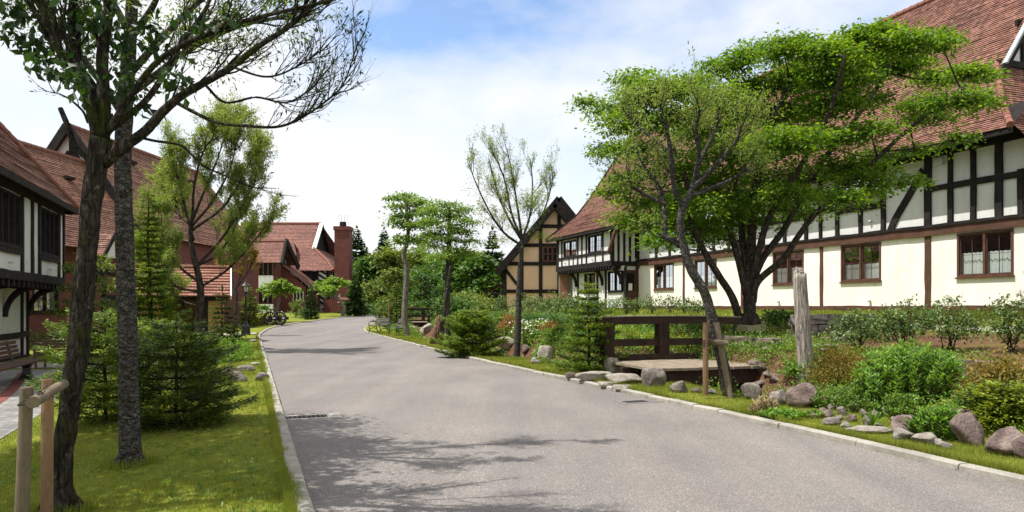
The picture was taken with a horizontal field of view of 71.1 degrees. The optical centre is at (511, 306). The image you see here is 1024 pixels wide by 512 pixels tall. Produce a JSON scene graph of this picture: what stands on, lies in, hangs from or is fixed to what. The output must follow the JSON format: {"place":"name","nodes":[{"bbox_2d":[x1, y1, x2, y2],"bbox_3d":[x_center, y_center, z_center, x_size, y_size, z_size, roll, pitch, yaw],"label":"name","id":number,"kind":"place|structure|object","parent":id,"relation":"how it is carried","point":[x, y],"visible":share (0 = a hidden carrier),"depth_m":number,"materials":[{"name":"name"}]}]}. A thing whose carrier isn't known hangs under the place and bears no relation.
{"place":"outdoors","nodes":[
{"label":"outdoors","id":0,"kind":"place"},
{"bbox_2d":[0,370,62,438],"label":"paved path","id":1,"kind":"structure","parent":0,"point":[9,408],"depth_m":13.17,"materials":[{"name":"grey concrete"}]},
{"bbox_2d":[0,372,23,402],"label":"brick edging","id":2,"kind":"object","parent":1,"relation":"on","point":[15,384],"visible":0.79,"depth_m":15.52,"materials":[{"name":"red brick"}]},
{"bbox_2d":[0,341,45,390],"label":"slatted bench","id":3,"kind":"object","parent":1,"relation":"on","point":[26,365],"visible":0.89,"depth_m":17.31,"materials":[{"name":"brown wood"}]},
{"bbox_2d":[0,0,922,259],"label":"sky","id":4,"kind":"structure","parent":0,"point":[446,68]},
{"bbox_2d":[0,308,1023,511],"bbox_3d":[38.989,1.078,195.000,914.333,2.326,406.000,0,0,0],"label":"ground","id":5,"kind":"structure","parent":0,"point":[978,344],"depth_m":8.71,"materials":[{"name":"green plant"}]},
{"bbox_2d":[0,121,79,362],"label":"jettied house","id":6,"kind":"structure","parent":5,"relation":"on","point":[38,202],"depth_m":23.62,"materials":[{"name":"white paint"}]},
{"bbox_2d":[0,187,22,249],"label":"window","id":7,"kind":"structure","parent":6,"relation":"in","point":[10,203],"depth_m":21.32,"materials":[{"name":"black glass"}]},
{"bbox_2d":[41,206,59,258],"bbox_3d":[-16.390,-2.555,25.287,0.265,1.650,2.451,0,0,-20],"label":"window","id":8,"kind":"structure","parent":6,"relation":"in","point":[50,220],"depth_m":25.56,"materials":[{"name":"black glass"}]},
{"bbox_2d":[14,378,68,511],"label":"tree stakes","id":9,"kind":"object","parent":5,"relation":"on","point":[29,400],"visible":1,"depth_m":4.91,"materials":[{"name":"brown wood"}]},
{"bbox_2d":[29,327,66,347],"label":"shrub","id":10,"kind":"object","parent":5,"relation":"on","point":[47,336],"visible":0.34,"depth_m":30.87,"materials":[{"name":"green plant"}]},
{"bbox_2d":[32,339,89,368],"bbox_3d":[-13.073,1.370,20.788,1.300,0.868,0.625,0,0,-2],"label":"park bench","id":11,"kind":"object","parent":5,"relation":"on","point":[35,353],"visible":0.4,"depth_m":20.53,"materials":[{"name":"brown wood"}]},
{"bbox_2d":[41,252,115,322],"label":"young maple","id":12,"kind":"object","parent":5,"relation":"on","point":[105,264],"visible":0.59,"depth_m":25.39,"materials":[{"name":"green plant"}]},
{"bbox_2d":[23,306,173,424],"bbox_3d":[-5.762,0.846,10.227,1.876,1.735,2.053,0,0,-27],"label":"fir bush","id":13,"kind":"object","parent":5,"relation":"on","point":[98,402],"visible":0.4,"depth_m":9.93,"materials":[{"name":"green plant"}]},
{"bbox_2d":[18,123,260,343],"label":"gabled brick house","id":14,"kind":"structure","parent":5,"relation":"on","point":[60,160],"depth_m":42.30,"materials":[{"name":"ceramic"}]},
{"bbox_2d":[0,365,284,511],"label":"lawn weeds","id":15,"kind":"object","parent":5,"relation":"on","point":[167,476],"visible":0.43,"depth_m":6.84,"materials":[{"name":"green plant"}]},
{"bbox_2d":[106,189,192,371],"bbox_3d":[-8.622,-0.547,17.098,2.089,4.603,1.923,0,0,0],"label":"slim fir","id":16,"kind":"object","parent":5,"relation":"on","point":[150,310],"visible":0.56,"depth_m":16.90,"materials":[{"name":"green plant"}]},
{"bbox_2d":[0,0,345,467],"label":"straight tree","id":17,"kind":"object","parent":5,"relation":"on","point":[129,439],"visible":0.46,"depth_m":7.19,"materials":[{"name":"grey plant"}]},
{"bbox_2d":[97,313,261,432],"bbox_3d":[-4.505,0.892,9.525,1.940,1.637,1.777,0,0,36],"label":"fir bush","id":18,"kind":"object","parent":5,"relation":"on","point":[187,406],"visible":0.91,"depth_m":9.35,"materials":[{"name":"green plant"}]},
{"bbox_2d":[135,264,231,343],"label":"tiled shed","id":19,"kind":"structure","parent":5,"relation":"on","point":[209,272],"depth_m":31.24,"materials":[{"name":"tile"}]},
{"bbox_2d":[0,0,380,511],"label":"leaning tree","id":20,"kind":"object","parent":5,"relation":"on","point":[101,156],"visible":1,"depth_m":5.48,"materials":[{"name":"brown plant"}]},
{"bbox_2d":[166,331,241,396],"bbox_3d":[-5.507,1.056,12.557,1.295,1.269,1.341,0,0,0],"label":"fir bush","id":21,"kind":"object","parent":5,"relation":"on","point":[213,365],"visible":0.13,"depth_m":12.58,"materials":[{"name":"green plant"}]},
{"bbox_2d":[133,86,291,339],"bbox_3d":[-10.806,-3.021,24.976,6.555,9.434,5.032,0,0,0],"label":"tall willow","id":22,"kind":"object","parent":5,"relation":"on","point":[259,143],"visible":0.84,"depth_m":24.78,"materials":[{"name":"green plant"}]},
{"bbox_2d":[204,285,246,345],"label":"cone fir","id":23,"kind":"object","parent":5,"relation":"on","point":[227,331],"visible":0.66,"depth_m":25.97,"materials":[{"name":"green plant"}]},
{"bbox_2d":[212,232,263,333],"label":"tree","id":24,"kind":"object","parent":5,"relation":"on","point":[253,256],"visible":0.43,"depth_m":38.28,"materials":[{"name":"green plant"}]},
{"bbox_2d":[212,335,270,362],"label":"leafy plant","id":25,"kind":"object","parent":5,"relation":"on","point":[244,352],"visible":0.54,"depth_m":20.38,"materials":[{"name":"green plant"}]},
{"bbox_2d":[241,281,250,334],"bbox_3d":[-14.493,0.125,39.020,0.499,3.070,0.499,0,0,22],"label":"lamp post","id":26,"kind":"object","parent":5,"relation":"on","point":[245,326],"visible":0.96,"depth_m":38.94,"materials":[{"name":"black metal"}]},
{"bbox_2d":[237,284,262,326],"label":"cone fir","id":27,"kind":"object","parent":5,"relation":"on","point":[253,308],"visible":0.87,"depth_m":50.85,"materials":[{"name":"green plant"}]},
{"bbox_2d":[263,311,288,325],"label":"cart wheels","id":28,"kind":"object","parent":5,"relation":"on","point":[279,318],"visible":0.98,"depth_m":54.12,"materials":[{"name":"black metal"}]},
{"bbox_2d":[256,278,302,321],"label":"umbrella tree","id":29,"kind":"object","parent":5,"relation":"on","point":[278,287],"visible":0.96,"depth_m":61.71,"materials":[{"name":"green plant"}]},
{"bbox_2d":[241,215,356,313],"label":"red brick house","id":30,"kind":"structure","parent":5,"relation":"on","point":[303,256],"depth_m":91.40,"materials":[{"name":"tile"}]},
{"bbox_2d":[301,284,320,319],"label":"cone fir","id":31,"kind":"object","parent":5,"relation":"on","point":[307,313],"visible":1,"depth_m":69.81,"materials":[{"name":"green plant"}]},
{"bbox_2d":[258,314,372,511],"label":"kerb","id":32,"kind":"structure","parent":5,"relation":"on","point":[293,461],"depth_m":7.83,"materials":[{"name":"concrete"}]},
{"bbox_2d":[307,275,352,316],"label":"umbrella tree","id":33,"kind":"object","parent":5,"relation":"on","point":[327,287],"visible":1,"depth_m":79.90,"materials":[{"name":"green plant"}]},
{"bbox_2d":[336,278,370,315],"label":"cone fir","id":34,"kind":"object","parent":5,"relation":"on","point":[355,296],"visible":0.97,"depth_m":82.86,"materials":[{"name":"green plant"}]},
{"bbox_2d":[352,225,366,266],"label":"fir","id":35,"kind":"object","parent":5,"relation":"on","point":[358,245],"visible":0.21,"depth_m":121.42,"materials":[{"name":"green plant"}]},
{"bbox_2d":[352,255,400,310],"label":"woodland tree","id":36,"kind":"object","parent":5,"relation":"on","point":[367,274],"visible":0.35,"depth_m":98.42,"materials":[{"name":"green plant"}]},
{"bbox_2d":[359,245,420,306],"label":"woodland tree","id":37,"kind":"object","parent":5,"relation":"on","point":[388,257],"visible":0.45,"depth_m":90.62,"materials":[{"name":"green plant"}]},
{"bbox_2d":[366,266,421,317],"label":"young maple","id":38,"kind":"object","parent":5,"relation":"on","point":[397,273],"visible":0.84,"depth_m":65.51,"materials":[{"name":"green plant"}]},
{"bbox_2d":[378,280,414,323],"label":"cone fir","id":39,"kind":"object","parent":5,"relation":"on","point":[395,318],"visible":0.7,"depth_m":48.23,"materials":[{"name":"green plant"}]},
{"bbox_2d":[383,247,431,300],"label":"woodland tree","id":40,"kind":"object","parent":5,"relation":"on","point":[418,256],"visible":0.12,"depth_m":95.21,"materials":[{"name":"green plant"}]},
{"bbox_2d":[378,190,444,335],"bbox_3d":[-5.312,-2.214,36.970,3.608,7.744,3.622,0,0,-24],"label":"layered tree","id":41,"kind":"object","parent":5,"relation":"on","point":[408,200],"visible":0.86,"depth_m":36.84,"materials":[{"name":"green plant"}]},
{"bbox_2d":[398,308,433,326],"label":"footbridge","id":42,"kind":"object","parent":5,"relation":"on","point":[422,322],"visible":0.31,"depth_m":53.65,"materials":[{"name":"brown wood"}]},
{"bbox_2d":[399,259,444,302],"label":"woodland tree","id":43,"kind":"object","parent":5,"relation":"on","point":[428,268],"visible":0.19,"depth_m":86.06,"materials":[{"name":"green plant"}]},
{"bbox_2d":[408,270,444,323],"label":"young tree","id":44,"kind":"object","parent":5,"relation":"on","point":[428,289],"visible":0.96,"depth_m":48.07,"materials":[{"name":"green plant"}]},
{"bbox_2d":[430,266,450,343],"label":"tree trunk","id":45,"kind":"object","parent":5,"relation":"on","point":[438,326],"visible":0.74,"depth_m":29.26,"materials":[{"name":"brown plant"}]},
{"bbox_2d":[408,198,494,336],"bbox_3d":[-2.766,-1.453,32.918,3.911,6.746,3.602,0,0,-20],"label":"tiered tree","id":46,"kind":"object","parent":5,"relation":"on","point":[450,227],"visible":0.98,"depth_m":32.68,"materials":[{"name":"green plant"}]},
{"bbox_2d":[421,292,488,316],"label":"bush","id":47,"kind":"object","parent":5,"relation":"on","point":[457,303],"visible":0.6,"depth_m":47.24,"materials":[{"name":"green plant"}]},
{"bbox_2d":[429,251,482,302],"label":"woodland tree","id":48,"kind":"object","parent":5,"relation":"on","point":[455,284],"visible":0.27,"depth_m":76.13,"materials":[{"name":"green plant"}]},
{"bbox_2d":[428,309,510,357],"bbox_3d":[-1.115,0.875,22.526,2.547,1.731,2.201,0,0,24],"label":"fir bush","id":49,"kind":"object","parent":5,"relation":"on","point":[480,334],"visible":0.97,"depth_m":22.19,"materials":[{"name":"green plant"}]},
{"bbox_2d":[450,287,501,311],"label":"bush","id":50,"kind":"object","parent":5,"relation":"on","point":[484,301],"visible":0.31,"depth_m":49.56,"materials":[{"name":"green plant"}]},
{"bbox_2d":[452,253,502,297],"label":"woodland tree","id":51,"kind":"object","parent":5,"relation":"on","point":[482,275],"visible":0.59,"depth_m":72.47,"materials":[{"name":"green plant"}]},
{"bbox_2d":[482,226,504,262],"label":"fir","id":52,"kind":"object","parent":5,"relation":"on","point":[497,255],"visible":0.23,"depth_m":91.57,"materials":[{"name":"green plant"}]},
{"bbox_2d":[460,122,561,356],"bbox_3d":[-0.047,-1.921,23.705,3.537,8.402,2.998,0,0,0],"label":"bare topped tree","id":53,"kind":"object","parent":5,"relation":"on","point":[512,178],"visible":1,"depth_m":23.47,"materials":[{"name":"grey plant"}]},
{"bbox_2d":[481,196,575,309],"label":"orange gabled house","id":54,"kind":"structure","parent":5,"relation":"on","point":[540,275],"depth_m":60.00,"materials":[{"name":"paint"}]},
{"bbox_2d":[542,247,556,261],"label":"window","id":55,"kind":"structure","parent":54,"relation":"in","point":[549,254],"depth_m":59.89,"materials":[{"name":"black wood"}]},
{"bbox_2d":[522,294,549,312],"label":"hedge bush","id":56,"kind":"object","parent":5,"relation":"on","point":[534,302],"visible":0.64,"depth_m":43.57,"materials":[{"name":"green plant"}]},
{"bbox_2d":[537,345,552,363],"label":"rock","id":57,"kind":"object","parent":5,"relation":"on","point":[546,351],"visible":0.64,"depth_m":18.98,"materials":[{"name":"stone"}]},
{"bbox_2d":[535,276,630,371],"bbox_3d":[1.861,0.446,16.797,2.177,2.359,1.967,0,0,-31],"label":"cone fir","id":58,"kind":"object","parent":5,"relation":"on","point":[574,360],"visible":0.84,"depth_m":16.35,"materials":[{"name":"green plant"}]},
{"bbox_2d":[575,371,611,381],"bbox_3d":[1.688,1.476,14.755,0.788,0.263,0.531,0,0,0],"label":"step stone","id":59,"kind":"object","parent":5,"relation":"on","point":[588,376],"visible":0.66,"depth_m":14.61,"materials":[{"name":"grey stone"}]},
{"bbox_2d":[603,357,620,373],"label":"rock","id":60,"kind":"object","parent":5,"relation":"on","point":[609,366],"visible":0.62,"depth_m":16.07,"materials":[{"name":"grey stone"}]},
{"bbox_2d":[605,373,641,383],"bbox_3d":[2.252,1.480,14.286,0.582,0.262,0.614,0,0,43],"label":"step stone","id":61,"kind":"object","parent":5,"relation":"on","point":[624,377],"visible":0.76,"depth_m":14.17,"materials":[{"name":"grey stone"}]},
{"bbox_2d":[641,368,666,386],"bbox_3d":[2.724,1.418,13.819,0.457,0.477,0.330,0,0,-30],"label":"rock","id":62,"kind":"object","parent":5,"relation":"on","point":[650,377],"visible":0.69,"depth_m":13.72,"materials":[{"name":"grey stone"}]},
{"bbox_2d":[584,315,758,384],"bbox_3d":[3.911,1.128,15.817,3.950,1.824,2.505,0,0,-17],"label":"footbridge","id":63,"kind":"object","parent":5,"relation":"on","point":[685,367],"visible":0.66,"depth_m":16.33,"materials":[{"name":"brown wood"}]},
{"bbox_2d":[582,41,784,396],"bbox_3d":[2.817,-1.314,12.046,3.251,5.839,2.114,0,0,0],"label":"leaning willow","id":64,"kind":"object","parent":5,"relation":"on","point":[679,241],"visible":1,"depth_m":12.13,"materials":[{"name":"green plant"}]},
{"bbox_2d":[364,323,1023,484],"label":"kerb","id":65,"kind":"structure","parent":5,"relation":"on","point":[946,462],"depth_m":8.88,"materials":[{"name":"concrete"}]},
{"bbox_2d":[384,308,1023,431],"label":"ground cover","id":66,"kind":"object","parent":5,"relation":"on","point":[673,329],"visible":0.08,"depth_m":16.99,"materials":[{"name":"green plant"}]},
{"bbox_2d":[702,322,732,398],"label":"tree stakes","id":67,"kind":"object","parent":5,"relation":"on","point":[719,342],"visible":0.97,"depth_m":11.98,"materials":[{"name":"brown wood"}]},
{"bbox_2d":[741,383,761,399],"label":"rock","id":68,"kind":"object","parent":5,"relation":"on","point":[751,390],"visible":0.82,"depth_m":11.75,"materials":[{"name":"grey stone"}]},
{"bbox_2d":[737,324,765,335],"bbox_3d":[6.225,0.682,18.668,0.535,0.445,0.573,0,0,-14],"label":"stone pedestal","id":69,"kind":"object","parent":5,"relation":"on","point":[751,328],"visible":0.43,"depth_m":18.45,"materials":[{"name":"grey stone"}]},
{"bbox_2d":[722,335,788,349],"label":"dry stone wall","id":70,"kind":"structure","parent":5,"relation":"on","point":[747,338],"depth_m":16.11,"materials":[{"name":"grey stone"}]},
{"bbox_2d":[746,394,779,412],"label":"leafy plant","id":71,"kind":"object","parent":5,"relation":"on","point":[761,403],"visible":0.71,"depth_m":10.09,"materials":[{"name":"beige plant"}]},
{"bbox_2d":[759,307,794,325],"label":"shrub","id":72,"kind":"object","parent":5,"relation":"on","point":[782,314],"visible":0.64,"depth_m":20.84,"materials":[{"name":"green plant"}]},
{"bbox_2d":[758,406,806,420],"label":"leafy plant","id":73,"kind":"object","parent":5,"relation":"on","point":[793,414],"visible":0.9,"depth_m":9.77,"materials":[{"name":"green plant"}]},
{"bbox_2d":[544,0,1023,312],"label":"half timbered house","id":74,"kind":"structure","parent":5,"relation":"on","point":[957,230],"depth_m":27.06,"materials":[{"name":"beige paint"}]},
{"bbox_2d":[563,240,576,256],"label":"window","id":75,"kind":"structure","parent":74,"relation":"in","point":[569,247],"depth_m":49.92,"materials":[{"name":"clear glass"}]},
{"bbox_2d":[588,234,601,252],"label":"window","id":76,"kind":"structure","parent":74,"relation":"in","point":[594,241],"depth_m":46.30,"materials":[{"name":"clear glass"}]},
{"bbox_2d":[607,271,623,292],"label":"window","id":77,"kind":"structure","parent":74,"relation":"in","point":[614,286],"depth_m":45.12,"materials":[{"name":"clear glass"}]},
{"bbox_2d":[627,270,635,305],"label":"door","id":78,"kind":"structure","parent":74,"relation":"in","point":[631,274],"depth_m":44.59,"materials":[{"name":"black wood"}]},
{"bbox_2d":[653,263,673,290],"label":"window","id":79,"kind":"structure","parent":74,"relation":"in","point":[663,273],"depth_m":41.88,"materials":[{"name":"clear glass"}]},
{"bbox_2d":[693,259,716,288],"bbox_3d":[10.325,-1.700,38.092,0.265,1.540,2.041,0,0,-20],"label":"window","id":80,"kind":"structure","parent":74,"relation":"in","point":[702,267],"depth_m":38.02,"materials":[{"name":"clear glass"}]},
{"bbox_2d":[771,250,803,285],"bbox_3d":[12.455,-1.700,32.241,0.265,1.540,2.040,0,0,-20],"label":"window","id":81,"kind":"structure","parent":74,"relation":"in","point":[782,276],"depth_m":32.21,"materials":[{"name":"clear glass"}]},
{"bbox_2d":[839,242,881,282],"bbox_3d":[13.850,-1.700,28.409,0.265,1.540,2.057,0,0,-20],"label":"window","id":82,"kind":"structure","parent":74,"relation":"in","point":[855,258],"depth_m":28.40,"materials":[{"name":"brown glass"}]},
{"bbox_2d":[955,228,1014,278],"bbox_3d":[15.599,-1.700,23.611,0.265,1.540,2.005,0,0,-20],"label":"window","id":83,"kind":"structure","parent":74,"relation":"in","point":[985,264],"depth_m":23.56,"materials":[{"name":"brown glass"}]},
{"bbox_2d":[563,11,1013,335],"bbox_3d":[7.651,-3.519,19.174,12.552,8.946,6.692,0,0,0],"label":"spreading maple","id":84,"kind":"object","parent":5,"relation":"on","point":[853,59],"visible":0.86,"depth_m":18.23,"materials":[{"name":"green plant"}]},
{"bbox_2d":[773,354,803,378],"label":"leafy plant","id":85,"kind":"object","parent":5,"relation":"on","point":[788,368],"visible":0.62,"depth_m":13.92,"materials":[{"name":"green plant"}]},
{"bbox_2d":[785,382,820,407],"bbox_3d":[4.434,1.365,10.852,0.534,0.422,0.389,0,0,-25],"label":"rock","id":86,"kind":"object","parent":5,"relation":"on","point":[799,395],"visible":0.83,"depth_m":10.80,"materials":[{"name":"grey stone"}]},
{"bbox_2d":[793,267,814,383],"bbox_3d":[5.647,0.396,13.856,0.405,2.329,0.334,0,0,0],"label":"log post","id":87,"kind":"object","parent":5,"relation":"on","point":[804,346],"visible":0.69,"depth_m":13.76,"materials":[{"name":"grey wood"}]},
{"bbox_2d":[809,384,855,408],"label":"leafy plant","id":88,"kind":"object","parent":5,"relation":"on","point":[821,402],"visible":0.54,"depth_m":10.62,"materials":[{"name":"green plant"}]},
{"bbox_2d":[797,342,870,387],"bbox_3d":[5.350,0.964,11.725,1.310,0.792,1.179,0,0,0],"label":"mounded shrub","id":89,"kind":"object","parent":5,"relation":"on","point":[838,361],"visible":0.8,"depth_m":11.66,"materials":[{"name":"green plant"}]},
{"bbox_2d":[786,314,881,337],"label":"dry stone wall","id":90,"kind":"structure","parent":5,"relation":"on","point":[816,320],"depth_m":17.68,"materials":[{"name":"grey stone"}]},
{"bbox_2d":[821,306,886,350],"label":"rose bush","id":91,"kind":"object","parent":5,"relation":"on","point":[866,333],"visible":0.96,"depth_m":13.98,"materials":[{"name":"green plant"}]},
{"bbox_2d":[828,381,888,411],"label":"leafy plant","id":92,"kind":"object","parent":5,"relation":"on","point":[841,402],"visible":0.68,"depth_m":10.26,"materials":[{"name":"green plant"}]},
{"bbox_2d":[846,425,891,432],"bbox_3d":[4.396,1.524,8.800,0.555,0.083,0.334,0,0,3],"label":"rock","id":93,"kind":"object","parent":5,"relation":"on","point":[874,429],"visible":0.85,"depth_m":8.70,"materials":[{"name":"stone"}]},
{"bbox_2d":[871,390,923,418],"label":"leafy plant","id":94,"kind":"object","parent":5,"relation":"on","point":[902,398],"visible":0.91,"depth_m":9.64,"materials":[{"name":"green plant"}]},
{"bbox_2d":[890,415,914,432],"bbox_3d":[4.691,1.457,8.602,0.289,0.312,0.238,0,0,14],"label":"rock","id":95,"kind":"object","parent":5,"relation":"on","point":[896,421],"visible":0.56,"depth_m":8.56,"materials":[{"name":"grey stone"}]},
{"bbox_2d":[871,294,942,345],"bbox_3d":[7.426,0.315,13.538,1.246,1.124,1.068,0,0,0],"label":"rose bush","id":96,"kind":"object","parent":5,"relation":"on","point":[906,330],"visible":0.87,"depth_m":13.48,"materials":[{"name":"green plant"}]},
{"bbox_2d":[848,336,969,408],"bbox_3d":[5.671,0.956,10.295,1.650,1.044,1.303,0,0,0],"label":"leafy plant","id":97,"kind":"object","parent":5,"relation":"on","point":[908,369],"visible":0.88,"depth_m":10.03,"materials":[{"name":"green plant"}]},
{"bbox_2d":[911,432,936,444],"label":"rock","id":98,"kind":"object","parent":5,"relation":"on","point":[927,437],"visible":0.67,"depth_m":7.99,"materials":[{"name":"stone"}]},
{"bbox_2d":[903,401,961,440],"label":"leafy plant","id":99,"kind":"object","parent":5,"relation":"on","point":[937,423],"visible":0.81,"depth_m":8.29,"materials":[{"name":"green plant"}]},
{"bbox_2d":[912,293,987,351],"bbox_3d":[7.904,0.323,12.911,1.197,1.126,1.163,0,0,0],"label":"rose bush","id":100,"kind":"object","parent":5,"relation":"on","point":[960,325],"visible":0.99,"depth_m":12.80,"materials":[{"name":"green plant"}]},
{"bbox_2d":[950,412,984,446],"bbox_3d":[5.101,1.393,7.999,0.366,0.427,0.255,0,0,10],"label":"rock","id":101,"kind":"object","parent":5,"relation":"on","point":[966,427],"visible":0.79,"depth_m":7.95,"materials":[{"name":"grey stone"}]},
{"bbox_2d":[939,381,1003,421],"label":"leafy plant","id":102,"kind":"object","parent":5,"relation":"on","point":[959,402],"visible":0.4,"depth_m":8.90,"materials":[{"name":"green plant"}]},
{"bbox_2d":[930,377,1023,432],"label":"yew bush","id":103,"kind":"object","parent":5,"relation":"on","point":[1006,389],"visible":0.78,"depth_m":8.59,"materials":[{"name":"green plant"}]},
{"bbox_2d":[944,344,1023,403],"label":"mounded shrub","id":104,"kind":"object","parent":5,"relation":"on","point":[1003,368],"visible":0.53,"depth_m":9.17,"materials":[{"name":"green plant"}]},
{"bbox_2d":[973,292,1023,352],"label":"rose bush","id":105,"kind":"object","parent":5,"relation":"on","point":[1007,313],"visible":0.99,"depth_m":12.10,"materials":[{"name":"green plant"}]},
{"bbox_2d":[984,426,1021,455],"bbox_3d":[5.122,1.414,7.432,0.364,0.345,0.312,0,0,22],"label":"rock","id":106,"kind":"object","parent":5,"relation":"on","point":[1001,439],"visible":0.85,"depth_m":7.40,"materials":[{"name":"grey stone"}]},
{"bbox_2d":[1011,434,1023,457],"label":"rock","id":107,"kind":"object","parent":5,"relation":"on","point":[1017,444],"visible":0.9,"depth_m":7.25,"materials":[{"name":"grey stone"}]},
{"bbox_2d":[261,312,1023,511],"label":"road","id":108,"kind":"structure","parent":0,"point":[413,418],"depth_m":7.89,"materials":[{"name":"grey asphalt"}]},
{"bbox_2d":[285,413,341,419],"bbox_3d":[-2.916,1.606,10.360,0.850,0.028,0.420,0,0,-20],"label":"drain grate","id":109,"kind":"object","parent":108,"relation":"on","point":[312,416],"visible":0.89,"depth_m":10.36,"materials":[{"name":"metal"}]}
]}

